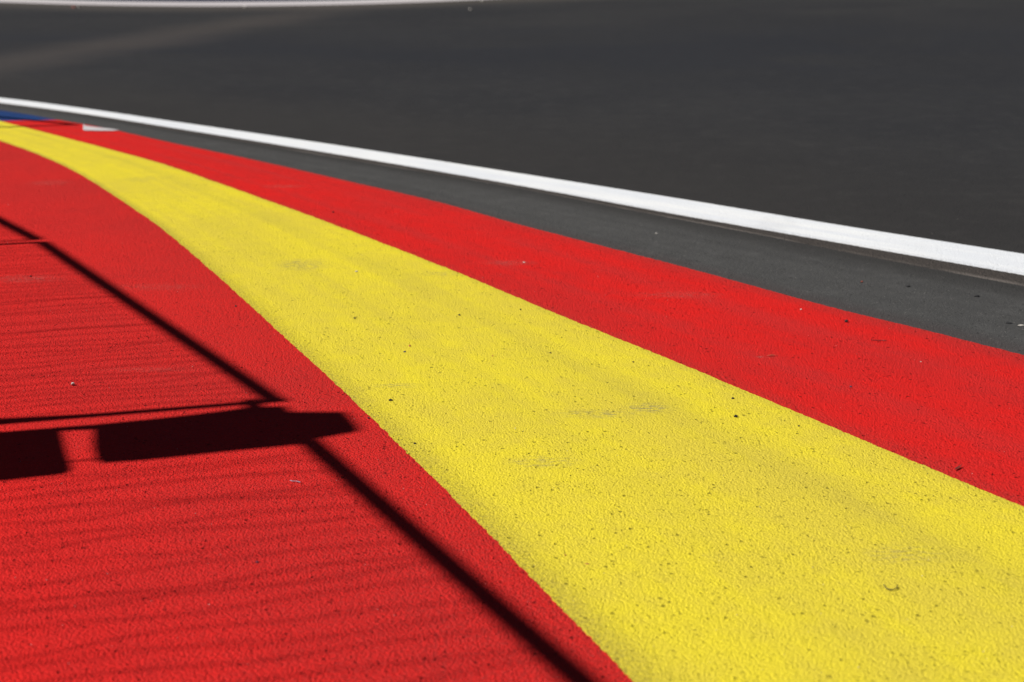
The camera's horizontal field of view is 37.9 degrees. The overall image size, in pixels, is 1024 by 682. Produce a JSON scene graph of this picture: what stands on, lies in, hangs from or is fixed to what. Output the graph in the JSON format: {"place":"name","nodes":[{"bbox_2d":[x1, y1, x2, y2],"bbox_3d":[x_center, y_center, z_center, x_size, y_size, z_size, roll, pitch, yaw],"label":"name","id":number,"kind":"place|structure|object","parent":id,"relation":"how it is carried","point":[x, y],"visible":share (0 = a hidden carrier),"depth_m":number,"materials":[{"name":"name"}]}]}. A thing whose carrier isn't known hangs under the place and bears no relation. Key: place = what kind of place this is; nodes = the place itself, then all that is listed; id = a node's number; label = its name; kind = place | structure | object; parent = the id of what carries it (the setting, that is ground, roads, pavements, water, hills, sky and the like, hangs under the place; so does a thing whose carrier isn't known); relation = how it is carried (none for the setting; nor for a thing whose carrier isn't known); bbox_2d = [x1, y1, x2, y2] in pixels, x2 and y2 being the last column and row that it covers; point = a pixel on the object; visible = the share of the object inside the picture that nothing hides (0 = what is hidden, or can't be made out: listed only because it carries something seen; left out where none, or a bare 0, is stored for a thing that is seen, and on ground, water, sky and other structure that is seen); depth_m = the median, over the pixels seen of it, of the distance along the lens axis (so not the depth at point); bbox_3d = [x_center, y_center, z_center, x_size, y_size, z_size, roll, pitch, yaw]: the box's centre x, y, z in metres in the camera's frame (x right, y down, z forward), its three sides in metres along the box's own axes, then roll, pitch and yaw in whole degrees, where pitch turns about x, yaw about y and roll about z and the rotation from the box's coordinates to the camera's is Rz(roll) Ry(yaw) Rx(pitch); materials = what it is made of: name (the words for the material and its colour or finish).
{"place":"outdoors","nodes":[
{"label":"outdoors","id":0,"kind":"place"},
{"bbox_2d":[0,0,1023,253],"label":"track","id":1,"kind":"structure","parent":0,"point":[898,116],"depth_m":10.28,"materials":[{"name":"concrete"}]},
{"bbox_2d":[0,0,456,5],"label":"edge line","id":2,"kind":"object","parent":1,"relation":"on","point":[280,3],"visible":1,"depth_m":21.05,"materials":[{"name":"white paint"}]},
{"bbox_2d":[0,98,1023,274],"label":"white edge line","id":3,"kind":"object","parent":1,"relation":"on","point":[995,259],"visible":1,"depth_m":6.01,"materials":[{"name":"paint"}]},
{"bbox_2d":[0,104,1023,354],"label":"apron asphalt","id":4,"kind":"structure","parent":0,"point":[940,302],"depth_m":5.18,"materials":[{"name":"grey asphalt"}]},
{"bbox_2d":[0,110,55,120],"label":"blue outer paint","id":5,"kind":"object","parent":4,"relation":"on","point":[8,116],"visible":1,"depth_m":8.70,"materials":[{"name":"blue paint"}]},
{"bbox_2d":[0,103,1023,285],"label":"joint strip","id":6,"kind":"object","parent":4,"relation":"on","point":[991,274],"visible":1,"depth_m":5.50,"materials":[{"name":"grey asphalt"}]},
{"label":"grass ground","id":7,"kind":"structure","parent":0,"visible":0},
{"bbox_2d":[81,0,333,1],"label":"verge paint","id":8,"kind":"object","parent":7,"relation":"on","point":[205,0],"visible":1,"depth_m":21.58,"materials":[{"name":"white paint"}]},
{"bbox_2d":[0,141,632,681],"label":"red inner paint","id":9,"kind":"object","parent":7,"relation":"on","point":[156,511],"visible":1,"depth_m":2.92,"materials":[{"name":"red paint"}]},
{"bbox_2d":[0,121,1023,681],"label":"yellow paint","id":10,"kind":"object","parent":7,"relation":"on","point":[688,517],"visible":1,"depth_m":3.07,"materials":[{"name":"yellow paint"}]},
{"bbox_2d":[7,173,1004,677],"bbox_3d":[-0.008,-0.223,4.858,4.616,0.002,5.409,0,16,0],"label":"pale grit","id":11,"kind":"object","parent":10,"relation":"on","point":[421,487],"visible":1,"depth_m":2.81,"materials":[{"name":"stone"}]},
{"bbox_2d":[12,181,1020,677],"bbox_3d":[-0.117,-0.222,4.853,4.342,0.002,5.567,0,16,0],"label":"dark grit","id":12,"kind":"object","parent":10,"relation":"on","point":[544,565],"visible":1,"depth_m":2.65,"materials":[{"name":"black rubber"}]},
{"bbox_2d":[3,120,1023,505],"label":"red outer paint","id":13,"kind":"object","parent":7,"relation":"on","point":[941,402],"visible":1,"depth_m":4.23,"materials":[{"name":"red paint"}]},
{"bbox_2d":[83,124,116,130],"bbox_3d":[-2.325,-1.173,8.227,0.364,0.001,0.142,14,21,41],"label":"white wedge paint","id":14,"kind":"object","parent":13,"relation":"on","point":[94,128],"visible":1,"depth_m":8.21,"materials":[{"name":"white paint"}]}
]}

